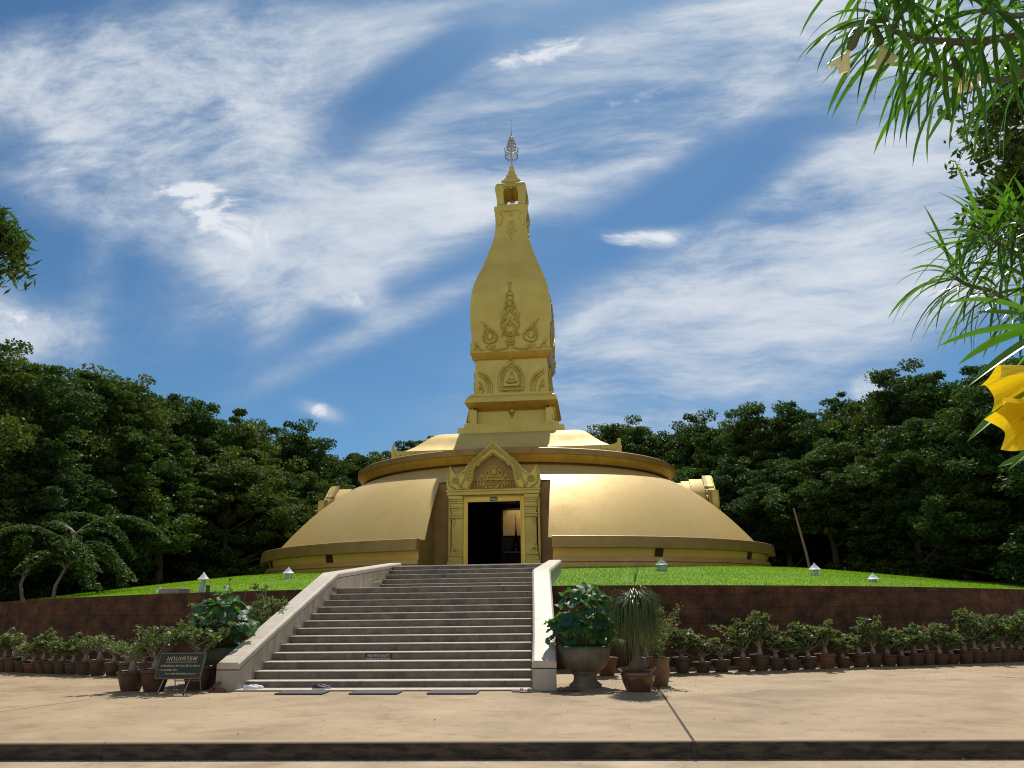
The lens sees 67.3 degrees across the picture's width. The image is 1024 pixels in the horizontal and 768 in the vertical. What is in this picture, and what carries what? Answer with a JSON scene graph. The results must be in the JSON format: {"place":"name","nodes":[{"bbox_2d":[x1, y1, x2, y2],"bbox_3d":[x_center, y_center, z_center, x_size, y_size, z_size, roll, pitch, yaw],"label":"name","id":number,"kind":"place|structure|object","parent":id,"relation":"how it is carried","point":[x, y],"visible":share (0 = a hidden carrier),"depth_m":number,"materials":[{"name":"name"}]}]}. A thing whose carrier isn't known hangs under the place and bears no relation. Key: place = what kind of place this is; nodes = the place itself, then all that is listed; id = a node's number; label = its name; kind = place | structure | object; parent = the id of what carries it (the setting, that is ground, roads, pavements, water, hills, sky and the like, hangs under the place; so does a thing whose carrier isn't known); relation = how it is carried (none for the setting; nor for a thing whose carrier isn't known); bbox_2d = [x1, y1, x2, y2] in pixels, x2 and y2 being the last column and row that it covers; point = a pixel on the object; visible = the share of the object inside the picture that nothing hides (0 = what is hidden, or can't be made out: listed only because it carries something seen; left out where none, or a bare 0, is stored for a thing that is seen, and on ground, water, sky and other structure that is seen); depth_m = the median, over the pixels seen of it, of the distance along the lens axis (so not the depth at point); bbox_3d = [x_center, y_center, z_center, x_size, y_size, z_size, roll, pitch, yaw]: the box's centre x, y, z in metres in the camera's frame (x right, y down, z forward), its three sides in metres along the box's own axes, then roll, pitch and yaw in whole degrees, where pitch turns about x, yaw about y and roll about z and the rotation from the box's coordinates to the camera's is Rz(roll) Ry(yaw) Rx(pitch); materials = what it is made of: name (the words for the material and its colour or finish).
{"place":"outdoors","nodes":[
{"label":"outdoors","id":0,"kind":"place"},
{"bbox_2d":[501,508,520,563],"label":"cream backdrop","id":1,"kind":"structure","parent":0,"point":[507,526],"depth_m":34.38,"materials":[{"name":"beige"}]},
{"bbox_2d":[0,662,1023,740],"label":"terrace pavement","id":2,"kind":"structure","parent":0,"point":[940,701],"depth_m":10.97,"materials":[{"name":"concrete"}]},
{"bbox_2d":[0,627,25,671],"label":"desert rose pot","id":3,"kind":"object","parent":2,"relation":"on","point":[5,647],"visible":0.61,"depth_m":18.44,"materials":[{"name":"green plant"}]},
{"bbox_2d":[0,632,28,672],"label":"desert rose pot","id":4,"kind":"object","parent":2,"relation":"on","point":[9,664],"visible":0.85,"depth_m":18.31,"materials":[{"name":"green plant"}]},
{"bbox_2d":[18,637,41,672],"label":"desert rose pot","id":5,"kind":"object","parent":2,"relation":"on","point":[30,666],"visible":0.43,"depth_m":17.92,"materials":[{"name":"brown plant"}]},
{"bbox_2d":[28,627,62,673],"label":"desert rose pot","id":6,"kind":"object","parent":2,"relation":"on","point":[38,646],"visible":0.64,"depth_m":17.86,"materials":[{"name":"green plant"}]},
{"bbox_2d":[48,640,70,673],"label":"desert rose pot","id":7,"kind":"object","parent":2,"relation":"on","point":[59,666],"visible":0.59,"depth_m":17.55,"materials":[{"name":"brown ceramic"}]},
{"bbox_2d":[60,631,87,674],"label":"desert rose pot","id":8,"kind":"object","parent":2,"relation":"on","point":[70,668],"visible":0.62,"depth_m":17.47,"materials":[{"name":"green plant"}]},
{"bbox_2d":[72,638,94,674],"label":"desert rose pot","id":9,"kind":"object","parent":2,"relation":"on","point":[82,667],"visible":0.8,"depth_m":17.25,"materials":[{"name":"green plant"}]},
{"bbox_2d":[84,635,116,675],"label":"desert rose pot","id":10,"kind":"object","parent":2,"relation":"on","point":[96,667],"visible":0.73,"depth_m":17.11,"materials":[{"name":"green plant"}]},
{"bbox_2d":[103,640,126,675],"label":"desert rose pot","id":11,"kind":"object","parent":2,"relation":"on","point":[111,668],"visible":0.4,"depth_m":16.87,"materials":[{"name":"ceramic"}]},
{"bbox_2d":[96,624,172,691],"bbox_3d":[-6.979,5.039,14.181,1.029,1.154,1.041,-9,-17,27],"label":"desert rose pot","id":12,"kind":"object","parent":2,"relation":"on","point":[129,679],"visible":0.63,"depth_m":14.02,"materials":[{"name":"ceramic"}]},
{"bbox_2d":[135,625,184,691],"bbox_3d":[-6.504,4.989,14.026,0.898,1.156,0.906,-4,-16,10],"label":"desert rose pot","id":13,"kind":"object","parent":2,"relation":"on","point":[150,683],"visible":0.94,"depth_m":13.93,"materials":[{"name":"ceramic"}]},
{"bbox_2d":[154,653,206,694],"bbox_3d":[-5.825,5.098,13.564,0.840,0.679,0.354,-2,-16,6],"label":"notice board","id":14,"kind":"object","parent":2,"relation":"on","point":[189,666],"visible":1,"depth_m":13.52,"materials":[{"name":"black metal"}]},
{"bbox_2d":[171,612,236,690],"bbox_3d":[-5.774,4.922,14.222,0.966,1.369,1.171,-13,-20,37],"label":"desert rose pot","id":15,"kind":"object","parent":2,"relation":"on","point":[189,634],"visible":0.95,"depth_m":14.11,"materials":[{"name":"ceramic"}]},
{"bbox_2d":[185,578,259,686],"bbox_3d":[-5.677,4.834,15.089,1.341,2.000,1.264,7,-17,-26],"label":"lotus urn","id":16,"kind":"object","parent":2,"relation":"on","point":[225,609],"visible":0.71,"depth_m":14.91,"materials":[{"name":"grey stone"}]},
{"bbox_2d":[249,582,289,627],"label":"desert rose pot","id":17,"kind":"object","parent":2,"relation":"on","point":[260,603],"visible":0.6,"depth_m":16.31,"materials":[{"name":"ceramic"}]},
{"bbox_2d":[215,560,561,690],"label":"staircase","id":18,"kind":"structure","parent":2,"relation":"on","point":[481,627],"depth_m":15.66,"materials":[{"name":"stone"}]},
{"bbox_2d":[543,582,620,688],"bbox_3d":[1.302,4.505,13.900,1.456,1.809,1.220,-2,-16,6],"label":"lotus urn","id":19,"kind":"object","parent":2,"relation":"on","point":[584,662],"visible":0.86,"depth_m":13.61,"materials":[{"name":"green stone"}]},
{"bbox_2d":[604,562,666,691],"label":"ponytail palm","id":20,"kind":"object","parent":2,"relation":"on","point":[633,612],"visible":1,"depth_m":12.94,"materials":[{"name":"green plant"}]},
{"bbox_2d":[638,602,682,686],"bbox_3d":[2.604,4.667,13.858,1.060,1.441,0.926,-2,-16,6],"label":"tall pot","id":21,"kind":"object","parent":2,"relation":"on","point":[662,670],"visible":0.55,"depth_m":13.68,"materials":[{"name":"brown"}]},
{"bbox_2d":[666,628,699,672],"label":"desert rose pot","id":22,"kind":"object","parent":2,"relation":"on","point":[682,662],"visible":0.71,"depth_m":15.86,"materials":[{"name":"ceramic"}]},
{"bbox_2d":[679,632,719,672],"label":"desert rose pot","id":23,"kind":"object","parent":2,"relation":"on","point":[701,649],"visible":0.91,"depth_m":15.90,"materials":[{"name":"ceramic"}]},
{"bbox_2d":[710,639,739,672],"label":"desert rose pot","id":24,"kind":"object","parent":2,"relation":"on","point":[720,664],"visible":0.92,"depth_m":15.91,"materials":[{"name":"ceramic"}]},
{"bbox_2d":[708,617,757,671],"bbox_3d":[4.749,5.462,16.157,0.941,1.081,0.813,6,-17,-24],"label":"desert rose pot","id":25,"kind":"object","parent":2,"relation":"on","point":[741,638],"visible":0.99,"depth_m":16.08,"materials":[{"name":"green plant"}]},
{"bbox_2d":[744,609,778,670],"bbox_3d":[5.210,5.404,16.290,0.747,1.252,0.644,2,-16,-11],"label":"desert rose pot","id":26,"kind":"object","parent":2,"relation":"on","point":[760,661],"visible":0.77,"depth_m":16.18,"materials":[{"name":"ceramic"}]},
{"bbox_2d":[762,630,789,670],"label":"desert rose pot","id":27,"kind":"object","parent":2,"relation":"on","point":[776,663],"visible":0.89,"depth_m":16.15,"materials":[{"name":"ceramic"}]},
{"bbox_2d":[763,638,809,669],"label":"desert rose pot","id":28,"kind":"object","parent":2,"relation":"on","point":[792,662],"visible":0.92,"depth_m":16.16,"materials":[{"name":"green plant"}]},
{"bbox_2d":[786,621,827,669],"bbox_3d":[6.343,5.547,16.378,0.930,0.992,0.804,-11,-18,32],"label":"desert rose pot","id":29,"kind":"object","parent":2,"relation":"on","point":[809,661],"visible":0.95,"depth_m":16.33,"materials":[{"name":"green plant"}]},
{"bbox_2d":[806,618,841,668],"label":"desert rose pot","id":30,"kind":"object","parent":2,"relation":"on","point":[825,659],"visible":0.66,"depth_m":16.38,"materials":[{"name":"orange ceramic"}]},
{"bbox_2d":[827,635,864,667],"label":"desert rose pot","id":31,"kind":"object","parent":2,"relation":"on","point":[843,645],"visible":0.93,"depth_m":16.45,"materials":[{"name":"green plant"}]},
{"bbox_2d":[840,632,869,667],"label":"desert rose pot","id":32,"kind":"object","parent":2,"relation":"on","point":[859,659],"visible":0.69,"depth_m":16.56,"materials":[{"name":"ceramic"}]},
{"bbox_2d":[850,615,886,666],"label":"desert rose pot","id":33,"kind":"object","parent":2,"relation":"on","point":[866,631],"visible":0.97,"depth_m":16.69,"materials":[{"name":"green plant"}]},
{"bbox_2d":[871,626,909,666],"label":"desert rose pot","id":34,"kind":"object","parent":2,"relation":"on","point":[889,659],"visible":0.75,"depth_m":16.63,"materials":[{"name":"green plant"}]},
{"bbox_2d":[888,635,929,665],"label":"desert rose pot","id":35,"kind":"object","parent":2,"relation":"on","point":[902,658],"visible":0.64,"depth_m":16.67,"materials":[{"name":"green plant"}]},
{"bbox_2d":[896,622,929,665],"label":"desert rose pot","id":36,"kind":"object","parent":2,"relation":"on","point":[917,658],"visible":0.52,"depth_m":16.82,"materials":[{"name":"green plant"}]},
{"bbox_2d":[909,623,938,664],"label":"desert rose pot","id":37,"kind":"object","parent":2,"relation":"on","point":[929,656],"visible":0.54,"depth_m":16.79,"materials":[{"name":"brown ceramic"}]},
{"bbox_2d":[924,621,957,664],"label":"desert rose pot","id":38,"kind":"object","parent":2,"relation":"on","point":[941,658],"visible":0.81,"depth_m":16.96,"materials":[{"name":"green plant"}]},
{"bbox_2d":[936,631,964,663],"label":"desert rose pot","id":39,"kind":"object","parent":2,"relation":"on","point":[956,641],"visible":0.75,"depth_m":16.89,"materials":[{"name":"green plant"}]},
{"bbox_2d":[948,628,974,663],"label":"desert rose pot","id":40,"kind":"object","parent":2,"relation":"on","point":[966,656],"visible":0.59,"depth_m":17.00,"materials":[{"name":"brown ceramic"}]},
{"bbox_2d":[951,608,995,663],"bbox_3d":[10.383,5.608,17.212,0.902,1.213,0.780,-9,-18,28],"label":"desert rose pot","id":41,"kind":"object","parent":2,"relation":"on","point":[964,622],"visible":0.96,"depth_m":17.18,"materials":[{"name":"green plant"}]},
{"bbox_2d":[972,627,999,662],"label":"desert rose pot","id":42,"kind":"object","parent":2,"relation":"on","point":[985,640],"visible":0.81,"depth_m":17.11,"materials":[{"name":"green plant"}]},
{"bbox_2d":[974,613,1004,662],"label":"desert rose pot","id":43,"kind":"object","parent":2,"relation":"on","point":[998,654],"visible":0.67,"depth_m":17.21,"materials":[{"name":"green plant"}]},
{"bbox_2d":[982,620,1023,662],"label":"desert rose pot","id":44,"kind":"object","parent":2,"relation":"on","point":[1007,633],"visible":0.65,"depth_m":17.20,"materials":[{"name":"green plant"}]},
{"bbox_2d":[998,611,1023,661],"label":"desert rose pot","id":45,"kind":"object","parent":2,"relation":"on","point":[1016,652],"visible":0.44,"depth_m":17.31,"materials":[{"name":"green plant"}]},
{"bbox_2d":[0,759,1023,767],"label":"road","id":46,"kind":"structure","parent":0,"point":[799,763],"depth_m":8.28,"materials":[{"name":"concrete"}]},
{"bbox_2d":[0,195,42,294],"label":"mango tree","id":47,"kind":"object","parent":46,"relation":"on","point":[11,237],"visible":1,"depth_m":5.87,"materials":[{"name":"green plant"}]},
{"bbox_2d":[0,738,1023,759],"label":"kerb","id":48,"kind":"structure","parent":46,"relation":"on","point":[826,748],"depth_m":8.55,"materials":[{"name":"grey concrete"}]},
{"bbox_2d":[0,757,1023,761],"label":"curb","id":49,"kind":"structure","parent":46,"relation":"on","point":[452,759],"depth_m":8.47,"materials":[{"name":"grey concrete"}]},
{"bbox_2d":[795,0,1023,470],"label":"yellow oleander","id":50,"kind":"object","parent":46,"relation":"on","point":[1004,384],"visible":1,"depth_m":0.93,"materials":[{"name":"yellow"}]},
{"bbox_2d":[920,9,1023,290],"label":"shade tree","id":51,"kind":"object","parent":46,"relation":"on","point":[1010,166],"visible":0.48,"depth_m":6.81,"materials":[{"name":"green plant"}]},
{"bbox_2d":[0,0,1023,586],"label":"sky","id":52,"kind":"structure","parent":0,"point":[279,211],"materials":[{"name":"blue"}]},
{"bbox_2d":[16,565,1023,600],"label":"lawn","id":53,"kind":"structure","parent":0,"point":[637,581],"depth_m":22.09,"materials":[{"name":"green plant"}]},
{"bbox_2d":[0,350,65,601],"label":"broadleaf tree","id":54,"kind":"object","parent":53,"relation":"on","point":[9,378],"visible":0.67,"depth_m":26.09,"materials":[{"name":"green plant"}]},
{"bbox_2d":[0,374,119,595],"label":"broadleaf tree","id":55,"kind":"object","parent":53,"relation":"on","point":[48,451],"visible":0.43,"depth_m":27.78,"materials":[{"name":"green plant"}]},
{"bbox_2d":[0,510,128,600],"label":"slender tree","id":56,"kind":"object","parent":53,"relation":"on","point":[27,542],"visible":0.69,"depth_m":24.60,"materials":[{"name":"green plant"}]},
{"bbox_2d":[33,367,137,594],"bbox_3d":[-19.451,5.011,31.811,5.433,11.706,5.838,-9,-17,27],"label":"broadleaf tree","id":57,"kind":"object","parent":53,"relation":"on","point":[110,392],"visible":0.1,"depth_m":32.90,"materials":[{"name":"green plant"}]},
{"bbox_2d":[0,513,171,597],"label":"slender tree","id":58,"kind":"object","parent":53,"relation":"on","point":[90,552],"visible":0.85,"depth_m":24.43,"materials":[{"name":"green plant"}]},
{"bbox_2d":[25,363,190,594],"bbox_3d":[-19.530,5.274,34.367,9.063,12.776,10.372,0,-16,-2],"label":"broadleaf tree","id":59,"kind":"object","parent":53,"relation":"on","point":[149,409],"visible":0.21,"depth_m":33.41,"materials":[{"name":"green plant"}]},
{"bbox_2d":[65,411,201,590],"bbox_3d":[-17.604,6.050,33.116,8.140,10.316,7.363,1,-16,-6],"label":"broadleaf tree","id":60,"kind":"object","parent":53,"relation":"on","point":[145,542],"visible":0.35,"depth_m":32.29,"materials":[{"name":"green plant"}]},
{"bbox_2d":[188,406,264,516],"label":"broadleaf tree","id":61,"kind":"object","parent":53,"relation":"on","point":[207,447],"visible":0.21,"depth_m":43.53,"materials":[{"name":"green plant"}]},
{"bbox_2d":[150,445,317,581],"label":"broadleaf tree","id":62,"kind":"object","parent":53,"relation":"on","point":[228,471],"visible":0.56,"depth_m":39.17,"materials":[{"name":"green plant"}]},
{"bbox_2d":[207,469,306,570],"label":"broadleaf tree","id":63,"kind":"object","parent":53,"relation":"on","point":[290,482],"visible":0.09,"depth_m":41.87,"materials":[{"name":"green plant"}]},
{"bbox_2d":[215,408,319,564],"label":"broadleaf tree","id":64,"kind":"object","parent":53,"relation":"on","point":[266,447],"visible":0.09,"depth_m":46.56,"materials":[{"name":"green plant"}]},
{"bbox_2d":[248,417,359,564],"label":"broadleaf tree","id":65,"kind":"object","parent":53,"relation":"on","point":[300,444],"visible":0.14,"depth_m":50.19,"materials":[{"name":"green plant"}]},
{"bbox_2d":[284,478,352,530],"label":"broadleaf tree","id":66,"kind":"object","parent":53,"relation":"on","point":[320,494],"visible":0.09,"depth_m":46.48,"materials":[{"name":"green plant"}]},
{"bbox_2d":[3,528,1023,599],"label":"undergrowth","id":67,"kind":"object","parent":53,"relation":"on","point":[955,575],"visible":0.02,"depth_m":30.97,"materials":[{"name":"green plant"}]},
{"bbox_2d":[260,120,775,574],"bbox_3d":[0.116,-2.789,41.010,23.654,25.890,23.654,-2,-16,6],"label":"golden stupa","id":68,"kind":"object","parent":53,"relation":"on","point":[583,498],"visible":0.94,"depth_m":31.36,"materials":[{"name":"gold metal"}]},
{"bbox_2d":[657,408,731,478],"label":"broadleaf tree","id":69,"kind":"object","parent":53,"relation":"on","point":[682,435],"visible":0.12,"depth_m":52.84,"materials":[{"name":"green plant"}]},
{"bbox_2d":[671,466,721,490],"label":"broadleaf tree","id":70,"kind":"object","parent":53,"relation":"on","point":[700,473],"visible":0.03,"depth_m":46.78,"materials":[{"name":"green plant"}]},
{"bbox_2d":[672,418,766,481],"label":"broadleaf tree","id":71,"kind":"object","parent":53,"relation":"on","point":[717,448],"visible":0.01,"depth_m":50.70,"materials":[{"name":"green plant"}]},
{"bbox_2d":[706,456,823,563],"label":"broadleaf tree","id":72,"kind":"object","parent":53,"relation":"on","point":[725,482],"visible":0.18,"depth_m":43.04,"materials":[{"name":"green plant"}]},
{"bbox_2d":[721,457,837,567],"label":"broadleaf tree","id":73,"kind":"object","parent":53,"relation":"on","point":[753,507],"visible":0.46,"depth_m":39.18,"materials":[{"name":"green plant"}]},
{"bbox_2d":[749,400,862,569],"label":"broadleaf tree","id":74,"kind":"object","parent":53,"relation":"on","point":[798,450],"visible":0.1,"depth_m":45.15,"materials":[{"name":"green plant"}]},
{"bbox_2d":[756,438,913,570],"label":"broadleaf tree","id":75,"kind":"object","parent":53,"relation":"on","point":[780,513],"visible":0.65,"depth_m":36.61,"materials":[{"name":"green plant"}]},
{"bbox_2d":[818,398,934,570],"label":"broadleaf tree","id":76,"kind":"object","parent":53,"relation":"on","point":[882,421],"visible":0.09,"depth_m":37.89,"materials":[{"name":"green plant"}]},
{"bbox_2d":[831,423,988,576],"bbox_3d":[17.150,6.145,33.259,5.550,9.198,5.963,-1,-16,2],"label":"broadleaf tree","id":77,"kind":"object","parent":53,"relation":"on","point":[891,476],"visible":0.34,"depth_m":33.35,"materials":[{"name":"green plant"}]},
{"bbox_2d":[867,364,1014,571],"bbox_3d":[20.787,5.100,35.015,8.216,12.279,9.158,1,-16,-7],"label":"broadleaf tree","id":78,"kind":"object","parent":53,"relation":"on","point":[971,371],"visible":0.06,"depth_m":36.03,"materials":[{"name":"green plant"}]},
{"bbox_2d":[865,417,1019,581],"bbox_3d":[18.478,5.730,31.560,5.944,9.070,6.965,0,-16,-1],"label":"broadleaf tree","id":79,"kind":"object","parent":53,"relation":"on","point":[913,502],"visible":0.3,"depth_m":31.40,"materials":[{"name":"green plant"}]},
{"bbox_2d":[888,381,1023,577],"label":"broadleaf tree","id":80,"kind":"object","parent":53,"relation":"on","point":[962,520],"visible":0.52,"depth_m":28.95,"materials":[{"name":"green plant"}]},
{"bbox_2d":[921,355,1023,586],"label":"broadleaf tree","id":81,"kind":"object","parent":53,"relation":"on","point":[1003,559],"visible":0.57,"depth_m":27.83,"materials":[{"name":"green plant"}]},
{"label":"ground","id":82,"kind":"structure","parent":0,"visible":0},
{"bbox_2d":[0,392,86,601],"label":"broadleaf tree","id":83,"kind":"object","parent":82,"relation":"on","point":[47,501],"visible":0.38,"depth_m":25.63,"materials":[{"name":"green plant"}]},
{"bbox_2d":[0,338,110,468],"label":"broadleaf tree","id":84,"kind":"object","parent":82,"relation":"on","point":[95,425],"visible":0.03,"depth_m":30.93,"materials":[{"name":"green plant"}]},
{"bbox_2d":[99,434,249,584],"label":"broadleaf tree","id":85,"kind":"object","parent":82,"relation":"on","point":[186,501],"visible":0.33,"depth_m":36.86,"materials":[{"name":"green plant"}]},
{"bbox_2d":[125,404,242,586],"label":"broadleaf tree","id":86,"kind":"object","parent":82,"relation":"on","point":[167,557],"visible":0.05,"depth_m":40.49,"materials":[{"name":"green plant"}]},
{"bbox_2d":[147,393,231,582],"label":"broadleaf tree","id":87,"kind":"object","parent":82,"relation":"on","point":[196,412],"visible":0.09,"depth_m":41.94,"materials":[{"name":"green plant"}]},
{"bbox_2d":[297,447,361,489],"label":"broadleaf tree","id":88,"kind":"object","parent":82,"relation":"on","point":[343,470],"visible":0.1,"depth_m":52.17,"materials":[{"name":"green plant"}]},
{"bbox_2d":[337,452,374,485],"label":"broadleaf tree","id":89,"kind":"object","parent":82,"relation":"on","point":[359,460],"visible":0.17,"depth_m":54.69,"materials":[{"name":"green plant"}]},
{"bbox_2d":[0,585,1023,668],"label":"retaining wall","id":90,"kind":"structure","parent":82,"relation":"on","point":[120,617],"depth_m":18.52,"materials":[{"name":"brown brick"}]},
{"bbox_2d":[587,423,641,445],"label":"broadleaf tree","id":91,"kind":"object","parent":82,"relation":"on","point":[602,437],"visible":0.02,"depth_m":60.04,"materials":[{"name":"green plant"}]},
{"bbox_2d":[599,414,683,475],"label":"broadleaf tree","id":92,"kind":"object","parent":82,"relation":"on","point":[641,448],"visible":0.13,"depth_m":56.74,"materials":[{"name":"green plant"}]},
{"bbox_2d":[632,433,680,463],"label":"broadleaf tree","id":93,"kind":"object","parent":82,"relation":"on","point":[639,441],"visible":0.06,"depth_m":56.61,"materials":[{"name":"green plant"}]},
{"bbox_2d":[686,401,771,531],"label":"broadleaf tree","id":94,"kind":"object","parent":82,"relation":"on","point":[747,425],"visible":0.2,"depth_m":48.27,"materials":[{"name":"green plant"}]},
{"bbox_2d":[727,408,816,484],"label":"broadleaf tree","id":95,"kind":"object","parent":82,"relation":"on","point":[755,455],"visible":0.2,"depth_m":46.10,"materials":[{"name":"green plant"}]},
{"bbox_2d":[789,413,870,547],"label":"broadleaf tree","id":96,"kind":"object","parent":82,"relation":"on","point":[806,435],"visible":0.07,"depth_m":41.74,"materials":[{"name":"green plant"}]},
{"bbox_2d":[815,391,872,417],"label":"broadleaf tree","id":97,"kind":"object","parent":82,"relation":"on","point":[831,401],"visible":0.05,"depth_m":50.05,"materials":[{"name":"green plant"}]},
{"bbox_2d":[793,435,987,579],"bbox_3d":[17.126,6.812,35.269,7.746,9.098,8.864,3,-16,-15],"label":"broadleaf tree","id":98,"kind":"object","parent":82,"relation":"on","point":[904,564],"visible":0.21,"depth_m":34.12,"materials":[{"name":"green plant"}]},
{"bbox_2d":[833,358,981,523],"bbox_3d":[19.914,5.200,36.969,8.296,13.141,7.504,-4,-16,12],"label":"broadleaf tree","id":99,"kind":"object","parent":82,"relation":"on","point":[928,381],"visible":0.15,"depth_m":37.56,"materials":[{"name":"green plant"}]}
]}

